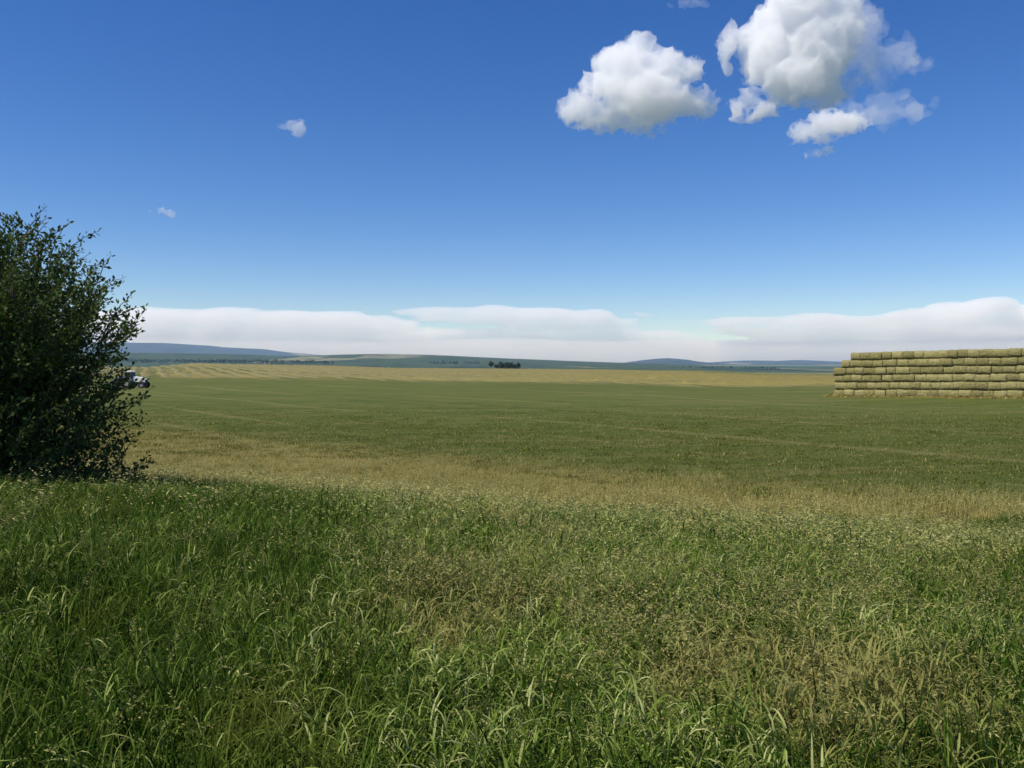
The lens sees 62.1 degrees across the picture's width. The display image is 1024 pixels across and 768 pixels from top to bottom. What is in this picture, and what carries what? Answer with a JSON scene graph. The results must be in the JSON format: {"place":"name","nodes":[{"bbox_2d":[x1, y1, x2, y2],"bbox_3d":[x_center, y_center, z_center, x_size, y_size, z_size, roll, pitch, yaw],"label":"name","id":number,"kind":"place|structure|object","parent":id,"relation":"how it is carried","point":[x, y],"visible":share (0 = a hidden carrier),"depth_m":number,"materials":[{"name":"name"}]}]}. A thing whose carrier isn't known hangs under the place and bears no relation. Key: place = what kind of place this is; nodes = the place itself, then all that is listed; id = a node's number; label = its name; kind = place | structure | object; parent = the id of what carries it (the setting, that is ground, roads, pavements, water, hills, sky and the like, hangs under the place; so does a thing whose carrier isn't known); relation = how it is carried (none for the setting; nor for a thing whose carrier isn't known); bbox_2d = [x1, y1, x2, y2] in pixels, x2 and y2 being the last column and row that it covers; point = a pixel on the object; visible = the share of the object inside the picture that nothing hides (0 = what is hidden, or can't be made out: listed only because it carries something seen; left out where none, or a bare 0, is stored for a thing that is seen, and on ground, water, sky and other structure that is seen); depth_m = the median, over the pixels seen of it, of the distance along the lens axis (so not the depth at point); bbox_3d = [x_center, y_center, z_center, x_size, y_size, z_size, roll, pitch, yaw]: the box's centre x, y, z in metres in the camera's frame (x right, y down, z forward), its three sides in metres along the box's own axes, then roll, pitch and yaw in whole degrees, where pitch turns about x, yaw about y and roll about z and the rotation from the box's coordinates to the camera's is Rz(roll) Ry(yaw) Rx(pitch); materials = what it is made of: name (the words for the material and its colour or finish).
{"place":"outdoors","nodes":[
{"label":"outdoors","id":0,"kind":"place"},
{"bbox_2d":[61,342,313,355],"bbox_3d":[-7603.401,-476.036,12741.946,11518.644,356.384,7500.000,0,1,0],"label":"hills","id":1,"kind":"structure","parent":0,"point":[159,348],"depth_m":13201.63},
{"bbox_2d":[73,352,840,372],"bbox_3d":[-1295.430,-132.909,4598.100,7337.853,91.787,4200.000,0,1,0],"label":"hills","id":2,"kind":"structure","parent":0,"point":[394,360],"depth_m":4089.21,"materials":[{"name":"plant"}]},
{"bbox_2d":[0,462,1023,767],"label":"tall grass","id":3,"kind":"structure","parent":0,"point":[166,622],"depth_m":4.29,"materials":[{"name":"plant"}]},
{"bbox_2d":[0,0,1023,361],"label":"sky","id":4,"kind":"structure","parent":0,"point":[562,180],"materials":[{"name":"blue"}]},
{"bbox_2d":[36,362,1023,766],"bbox_3d":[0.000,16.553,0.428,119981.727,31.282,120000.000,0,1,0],"label":"ground","id":5,"kind":"structure","parent":0,"point":[280,392],"depth_m":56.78,"materials":[{"name":"plant"}]},
{"bbox_2d":[0,205,154,488],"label":"leafy bush","id":6,"kind":"object","parent":5,"relation":"on","point":[36,360],"visible":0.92,"depth_m":12.93,"materials":[{"name":"green plant"}]},
{"bbox_2d":[121,371,149,387],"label":"tractor","id":7,"kind":"object","parent":5,"relation":"on","point":[131,375],"visible":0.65,"depth_m":130.57,"materials":[{"name":"blue paint"}]},
{"bbox_2d":[151,366,169,376],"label":"hay windrow","id":8,"kind":"object","parent":5,"relation":"on","point":[161,370],"visible":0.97,"depth_m":269.27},
{"bbox_2d":[160,365,191,376],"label":"hay windrow","id":9,"kind":"object","parent":5,"relation":"on","point":[176,370],"visible":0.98,"depth_m":264.19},
{"bbox_2d":[169,364,215,377],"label":"hay windrow","id":10,"kind":"object","parent":5,"relation":"on","point":[194,371],"visible":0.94,"depth_m":254.62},
{"bbox_2d":[178,364,238,377],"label":"hay windrow","id":11,"kind":"object","parent":5,"relation":"on","point":[214,371],"visible":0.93,"depth_m":262.89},
{"bbox_2d":[189,363,256,377],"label":"hay windrow","id":12,"kind":"object","parent":5,"relation":"on","point":[230,371],"visible":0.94,"depth_m":266.96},
{"bbox_2d":[196,363,277,377],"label":"hay windrow","id":13,"kind":"object","parent":5,"relation":"on","point":[254,373],"visible":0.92,"depth_m":269.58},
{"bbox_2d":[206,363,296,377],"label":"hay windrow","id":14,"kind":"object","parent":5,"relation":"on","point":[274,373],"visible":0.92,"depth_m":265.41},
{"bbox_2d":[218,363,318,377],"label":"hay windrow","id":15,"kind":"object","parent":5,"relation":"on","point":[299,374],"visible":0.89,"depth_m":259.22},
{"bbox_2d":[228,363,346,378],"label":"hay windrow","id":16,"kind":"object","parent":5,"relation":"on","point":[317,374],"visible":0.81,"depth_m":265.17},
{"bbox_2d":[236,364,382,379],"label":"hay windrow","id":17,"kind":"object","parent":5,"relation":"on","point":[343,375],"visible":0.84,"depth_m":245.66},
{"bbox_2d":[246,364,417,380],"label":"hay windrow","id":18,"kind":"object","parent":5,"relation":"on","point":[382,377],"visible":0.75,"depth_m":242.42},
{"bbox_2d":[255,364,447,380],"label":"hay windrow","id":19,"kind":"object","parent":5,"relation":"on","point":[410,377],"visible":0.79,"depth_m":243.10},
{"bbox_2d":[265,364,470,380],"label":"hay windrow","id":20,"kind":"object","parent":5,"relation":"on","point":[435,378],"visible":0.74,"depth_m":236.34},
{"bbox_2d":[274,364,506,381],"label":"hay windrow","id":21,"kind":"object","parent":5,"relation":"on","point":[476,379],"visible":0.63,"depth_m":226.27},
{"bbox_2d":[290,365,549,382],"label":"hay windrow","id":22,"kind":"object","parent":5,"relation":"on","point":[503,379],"visible":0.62,"depth_m":211.77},
{"bbox_2d":[88,358,781,368],"bbox_3d":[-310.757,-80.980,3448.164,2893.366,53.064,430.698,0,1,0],"label":"wood","id":23,"kind":"object","parent":5,"relation":"on","point":[145,360],"visible":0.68,"depth_m":3290.03,"materials":[{"name":"green plant"}]},
{"bbox_2d":[296,365,575,382],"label":"hay windrow","id":24,"kind":"object","parent":5,"relation":"on","point":[458,375],"visible":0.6,"depth_m":215.68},
{"bbox_2d":[306,365,611,383],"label":"hay windrow","id":25,"kind":"object","parent":5,"relation":"on","point":[542,378],"visible":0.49,"depth_m":199.48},
{"bbox_2d":[311,365,637,383],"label":"hay windrow","id":26,"kind":"object","parent":5,"relation":"on","point":[591,379],"visible":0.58,"depth_m":211.84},
{"bbox_2d":[321,365,696,385],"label":"hay windrow","id":27,"kind":"object","parent":5,"relation":"on","point":[635,381],"visible":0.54,"depth_m":182.56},
{"bbox_2d":[53,443,1023,527],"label":"dry grass","id":28,"kind":"structure","parent":5,"relation":"on","point":[312,481],"depth_m":23.64,"materials":[{"name":"plant"}]},
{"bbox_2d":[331,365,745,386],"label":"hay windrow","id":29,"kind":"object","parent":5,"relation":"on","point":[688,382],"visible":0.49,"depth_m":178.54,"materials":[{"name":"plant"}]},
{"bbox_2d":[344,366,795,386],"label":"hay windrow","id":30,"kind":"object","parent":5,"relation":"on","point":[724,383],"visible":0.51,"depth_m":180.93,"materials":[{"name":"plant"}]},
{"bbox_2d":[352,366,829,385],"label":"hay windrow","id":31,"kind":"object","parent":5,"relation":"on","point":[651,378],"visible":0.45,"depth_m":184.64,"materials":[{"name":"plant"}]},
{"bbox_2d":[360,366,834,384],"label":"hay windrow","id":32,"kind":"object","parent":5,"relation":"on","point":[682,378],"visible":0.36,"depth_m":178.03,"materials":[{"name":"plant"}]},
{"bbox_2d":[376,367,835,383],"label":"hay windrow","id":33,"kind":"object","parent":5,"relation":"on","point":[660,377],"visible":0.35,"depth_m":195.18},
{"bbox_2d":[380,367,834,381],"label":"hay windrow","id":34,"kind":"object","parent":5,"relation":"on","point":[651,376],"visible":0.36,"depth_m":211.79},
{"bbox_2d":[388,367,826,380],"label":"hay windrow","id":35,"kind":"object","parent":5,"relation":"on","point":[635,375],"visible":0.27,"depth_m":227.06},
{"bbox_2d":[420,368,804,378],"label":"hay windrow","id":36,"kind":"object","parent":5,"relation":"on","point":[631,374],"visible":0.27,"depth_m":261.02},
{"bbox_2d":[405,368,834,380],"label":"hay windrow","id":37,"kind":"object","parent":5,"relation":"on","point":[643,375],"visible":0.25,"depth_m":236.49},
{"bbox_2d":[411,368,833,379],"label":"hay windrow","id":38,"kind":"object","parent":5,"relation":"on","point":[662,375],"visible":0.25,"depth_m":224.85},
{"bbox_2d":[445,368,799,377],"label":"hay windrow","id":39,"kind":"object","parent":5,"relation":"on","point":[630,373],"visible":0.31,"depth_m":285.30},
{"bbox_2d":[428,368,830,378],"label":"hay windrow","id":40,"kind":"object","parent":5,"relation":"on","point":[619,373],"visible":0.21,"depth_m":286.82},
{"bbox_2d":[435,368,833,378],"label":"hay windrow","id":41,"kind":"object","parent":5,"relation":"on","point":[648,374],"visible":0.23,"depth_m":274.08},
{"bbox_2d":[464,368,831,377],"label":"hay windrow","id":42,"kind":"object","parent":5,"relation":"on","point":[663,373],"visible":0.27,"depth_m":273.89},
{"bbox_2d":[834,389,843,396],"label":"hay bale","id":43,"kind":"object","parent":5,"relation":"on","point":[838,392],"visible":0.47,"depth_m":106.54},
{"bbox_2d":[835,382,846,389],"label":"hay bale","id":44,"kind":"object","parent":43,"relation":"on","point":[841,385],"visible":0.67,"depth_m":106.33},
{"bbox_2d":[834,375,842,381],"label":"hay bale","id":45,"kind":"object","parent":44,"relation":"on","point":[838,378],"visible":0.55,"depth_m":106.61},
{"bbox_2d":[833,368,846,374],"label":"hay bale","id":46,"kind":"object","parent":45,"relation":"on","point":[839,371],"visible":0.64,"depth_m":106.37},
{"bbox_2d":[864,389,874,396],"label":"hay bale","id":47,"kind":"object","parent":5,"relation":"on","point":[867,392],"visible":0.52,"depth_m":103.86},
{"bbox_2d":[867,382,876,389],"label":"hay bale","id":48,"kind":"object","parent":47,"relation":"on","point":[871,385],"visible":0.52,"depth_m":103.71},
{"bbox_2d":[872,375,882,381],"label":"hay bale","id":49,"kind":"object","parent":48,"relation":"on","point":[876,378],"visible":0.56,"depth_m":103.12},
{"bbox_2d":[875,367,886,374],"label":"hay bale","id":50,"kind":"object","parent":49,"relation":"on","point":[880,370],"visible":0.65,"depth_m":102.71},
{"bbox_2d":[873,359,883,367],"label":"hay bale","id":51,"kind":"object","parent":50,"relation":"on","point":[877,363],"visible":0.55,"depth_m":103.03},
{"bbox_2d":[871,352,882,359],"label":"hay bale","id":52,"kind":"object","parent":51,"relation":"on","point":[876,355],"visible":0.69,"depth_m":103.13},
{"bbox_2d":[874,389,885,395],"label":"hay bale","id":53,"kind":"object","parent":5,"relation":"on","point":[880,392],"visible":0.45,"depth_m":102.88},
{"bbox_2d":[876,382,889,389],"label":"hay bale","id":54,"kind":"object","parent":53,"relation":"on","point":[883,385],"visible":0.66,"depth_m":102.67},
{"bbox_2d":[882,374,892,381],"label":"hay bale","id":55,"kind":"object","parent":54,"relation":"on","point":[887,378],"visible":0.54,"depth_m":102.28},
{"bbox_2d":[887,367,895,374],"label":"hay bale","id":56,"kind":"object","parent":55,"relation":"on","point":[891,370],"visible":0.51,"depth_m":101.83},
{"bbox_2d":[883,359,897,366],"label":"hay bale","id":57,"kind":"object","parent":56,"relation":"on","point":[890,363],"visible":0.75,"depth_m":101.95},
{"bbox_2d":[886,389,896,395],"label":"hay bale","id":58,"kind":"object","parent":5,"relation":"on","point":[891,392],"visible":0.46,"depth_m":101.92},
{"bbox_2d":[890,381,899,388],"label":"hay bale","id":59,"kind":"object","parent":58,"relation":"on","point":[895,385],"visible":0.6,"depth_m":101.68},
{"bbox_2d":[892,374,902,381],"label":"hay bale","id":60,"kind":"object","parent":59,"relation":"on","point":[897,377],"visible":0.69,"depth_m":101.35},
{"bbox_2d":[896,366,909,374],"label":"hay bale","id":61,"kind":"object","parent":60,"relation":"on","point":[902,370],"visible":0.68,"depth_m":100.89},
{"bbox_2d":[897,359,908,366],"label":"hay bale","id":62,"kind":"object","parent":61,"relation":"on","point":[902,362],"visible":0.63,"depth_m":100.92},
{"bbox_2d":[902,351,914,358],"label":"hay bale","id":63,"kind":"object","parent":62,"relation":"on","point":[907,354],"visible":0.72,"depth_m":100.44},
{"bbox_2d":[907,389,917,396],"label":"hay bale","id":64,"kind":"object","parent":5,"relation":"on","point":[911,392],"visible":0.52,"depth_m":100.24},
{"bbox_2d":[910,381,920,389],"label":"hay bale","id":65,"kind":"object","parent":64,"relation":"on","point":[915,385],"visible":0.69,"depth_m":99.91},
{"bbox_2d":[903,374,914,381],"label":"hay bale","id":66,"kind":"object","parent":65,"relation":"on","point":[909,378],"visible":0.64,"depth_m":100.40},
{"bbox_2d":[917,390,928,396],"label":"hay bale","id":67,"kind":"object","parent":5,"relation":"on","point":[922,392],"visible":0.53,"depth_m":99.33},
{"bbox_2d":[920,382,931,389],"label":"hay bale","id":68,"kind":"object","parent":67,"relation":"on","point":[925,385],"visible":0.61,"depth_m":99.09},
{"bbox_2d":[915,374,926,381],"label":"hay bale","id":69,"kind":"object","parent":68,"relation":"on","point":[920,377],"visible":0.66,"depth_m":99.55},
{"bbox_2d":[921,366,932,373],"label":"hay bale","id":70,"kind":"object","parent":69,"relation":"on","point":[926,370],"visible":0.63,"depth_m":99.06},
{"bbox_2d":[917,359,928,366],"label":"hay bale","id":71,"kind":"object","parent":70,"relation":"on","point":[922,362],"visible":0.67,"depth_m":99.27},
{"bbox_2d":[824,394,1023,398],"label":"loose hay","id":72,"kind":"object","parent":5,"relation":"on","point":[958,396],"visible":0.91,"depth_m":98.41},
{"bbox_2d":[929,390,938,396],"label":"hay bale","id":73,"kind":"object","parent":5,"relation":"on","point":[933,392],"visible":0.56,"depth_m":98.44},
{"bbox_2d":[932,382,941,389],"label":"hay bale","id":74,"kind":"object","parent":73,"relation":"on","point":[936,385],"visible":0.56,"depth_m":98.34},
{"bbox_2d":[927,374,937,381],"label":"hay bale","id":75,"kind":"object","parent":74,"relation":"on","point":[932,377],"visible":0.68,"depth_m":98.58},
{"bbox_2d":[932,366,943,373],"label":"hay bale","id":76,"kind":"object","parent":75,"relation":"on","point":[937,370],"visible":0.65,"depth_m":98.12},
{"bbox_2d":[929,358,940,366],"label":"hay bale","id":77,"kind":"object","parent":76,"relation":"on","point":[934,362],"visible":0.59,"depth_m":98.36},
{"bbox_2d":[924,351,938,358],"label":"hay bale","id":78,"kind":"object","parent":77,"relation":"on","point":[930,354],"visible":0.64,"depth_m":98.71},
{"bbox_2d":[939,389,948,396],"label":"hay bale","id":79,"kind":"object","parent":5,"relation":"on","point":[945,392],"visible":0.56,"depth_m":97.73},
{"bbox_2d":[941,382,953,389],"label":"hay bale","id":80,"kind":"object","parent":79,"relation":"on","point":[947,385],"visible":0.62,"depth_m":97.40},
{"bbox_2d":[938,374,952,381],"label":"hay bale","id":81,"kind":"object","parent":80,"relation":"on","point":[945,377],"visible":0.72,"depth_m":97.51},
{"bbox_2d":[943,366,954,373],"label":"hay bale","id":82,"kind":"object","parent":81,"relation":"on","point":[948,369],"visible":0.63,"depth_m":97.35},
{"bbox_2d":[940,358,952,365],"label":"hay bale","id":83,"kind":"object","parent":82,"relation":"on","point":[945,361],"visible":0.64,"depth_m":97.42},
{"bbox_2d":[953,374,963,381],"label":"hay bale","id":84,"kind":"object","parent":80,"relation":"on","point":[958,377],"visible":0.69,"depth_m":96.64},
{"bbox_2d":[953,365,966,373],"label":"hay bale","id":85,"kind":"object","parent":84,"relation":"on","point":[958,369],"visible":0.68,"depth_m":96.45},
{"bbox_2d":[952,358,964,365],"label":"hay bale","id":86,"kind":"object","parent":85,"relation":"on","point":[958,361],"visible":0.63,"depth_m":96.58},
{"bbox_2d":[958,349,970,357],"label":"hay bale","id":87,"kind":"object","parent":86,"relation":"on","point":[962,353],"visible":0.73,"depth_m":96.28},
{"bbox_2d":[959,390,970,397],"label":"hay bale","id":88,"kind":"object","parent":5,"relation":"on","point":[964,393],"visible":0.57,"depth_m":96.06},
{"bbox_2d":[964,381,975,389],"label":"hay bale","id":89,"kind":"object","parent":88,"relation":"on","point":[970,385],"visible":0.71,"depth_m":95.68},
{"bbox_2d":[964,373,975,381],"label":"hay bale","id":90,"kind":"object","parent":89,"relation":"on","point":[969,377],"visible":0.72,"depth_m":95.74},
{"bbox_2d":[966,366,978,373],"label":"hay bale","id":91,"kind":"object","parent":90,"relation":"on","point":[972,369],"visible":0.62,"depth_m":95.49},
{"bbox_2d":[964,358,976,365],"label":"hay bale","id":92,"kind":"object","parent":91,"relation":"on","point":[970,362],"visible":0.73,"depth_m":95.62},
{"bbox_2d":[968,349,980,357],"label":"hay bale","id":93,"kind":"object","parent":92,"relation":"on","point":[973,353],"visible":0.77,"depth_m":95.47},
{"bbox_2d":[971,390,982,397],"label":"hay bale","id":94,"kind":"object","parent":5,"relation":"on","point":[976,393],"visible":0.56,"depth_m":95.22},
{"bbox_2d":[976,382,988,389],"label":"hay bale","id":95,"kind":"object","parent":94,"relation":"on","point":[981,385],"visible":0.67,"depth_m":94.80},
{"bbox_2d":[975,374,990,381],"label":"hay bale","id":96,"kind":"object","parent":95,"relation":"on","point":[982,377],"visible":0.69,"depth_m":94.74},
{"bbox_2d":[978,366,991,373],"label":"hay bale","id":97,"kind":"object","parent":96,"relation":"on","point":[985,370],"visible":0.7,"depth_m":94.53},
{"bbox_2d":[976,357,988,365],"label":"hay bale","id":98,"kind":"object","parent":97,"relation":"on","point":[982,361],"visible":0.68,"depth_m":94.76},
{"bbox_2d":[980,349,992,357],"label":"hay bale","id":99,"kind":"object","parent":98,"relation":"on","point":[988,353],"visible":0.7,"depth_m":94.54},
{"bbox_2d":[983,390,994,397],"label":"hay bale","id":100,"kind":"object","parent":5,"relation":"on","point":[989,393],"visible":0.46,"depth_m":94.41},
{"bbox_2d":[988,382,1000,389],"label":"hay bale","id":101,"kind":"object","parent":100,"relation":"on","point":[994,385],"visible":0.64,"depth_m":93.88},
{"bbox_2d":[990,373,1006,381],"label":"hay bale","id":102,"kind":"object","parent":101,"relation":"on","point":[1000,377],"visible":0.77,"depth_m":93.59},
{"bbox_2d":[991,365,1003,373],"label":"hay bale","id":103,"kind":"object","parent":102,"relation":"on","point":[996,369],"visible":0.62,"depth_m":93.74},
{"bbox_2d":[989,357,1001,365],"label":"hay bale","id":104,"kind":"object","parent":103,"relation":"on","point":[995,361],"visible":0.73,"depth_m":93.86},
{"bbox_2d":[992,349,1008,357],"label":"hay bale","id":105,"kind":"object","parent":104,"relation":"on","point":[1000,353],"visible":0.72,"depth_m":93.43},
{"bbox_2d":[994,390,1006,396],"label":"hay bale","id":106,"kind":"object","parent":5,"relation":"on","point":[1000,393],"visible":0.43,"depth_m":93.52},
{"bbox_2d":[1000,381,1016,389],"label":"hay bale","id":107,"kind":"object","parent":106,"relation":"on","point":[1008,385],"visible":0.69,"depth_m":92.90},
{"bbox_2d":[1007,373,1019,381],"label":"hay bale","id":108,"kind":"object","parent":107,"relation":"on","point":[1013,377],"visible":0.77,"depth_m":92.69},
{"bbox_2d":[1003,365,1015,373],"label":"hay bale","id":109,"kind":"object","parent":108,"relation":"on","point":[1009,369],"visible":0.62,"depth_m":92.94},
{"bbox_2d":[1001,357,1017,365],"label":"hay bale","id":110,"kind":"object","parent":109,"relation":"on","point":[1011,361],"visible":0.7,"depth_m":92.77},
{"bbox_2d":[1008,348,1021,356],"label":"hay bale","id":111,"kind":"object","parent":110,"relation":"on","point":[1015,352],"visible":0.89,"depth_m":92.40},
{"bbox_2d":[1007,390,1023,397],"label":"hay bale","id":112,"kind":"object","parent":5,"relation":"on","point":[1017,393],"visible":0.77,"depth_m":92.45},
{"bbox_2d":[626,358,734,364],"bbox_3d":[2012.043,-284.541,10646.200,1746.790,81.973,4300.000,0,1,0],"label":"hills","id":113,"kind":"structure","parent":0,"point":[671,361],"depth_m":10007.90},
{"bbox_2d":[709,360,840,364],"bbox_3d":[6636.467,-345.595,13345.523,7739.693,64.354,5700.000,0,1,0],"label":"hills","id":114,"kind":"structure","parent":0,"point":[798,362],"depth_m":12628.56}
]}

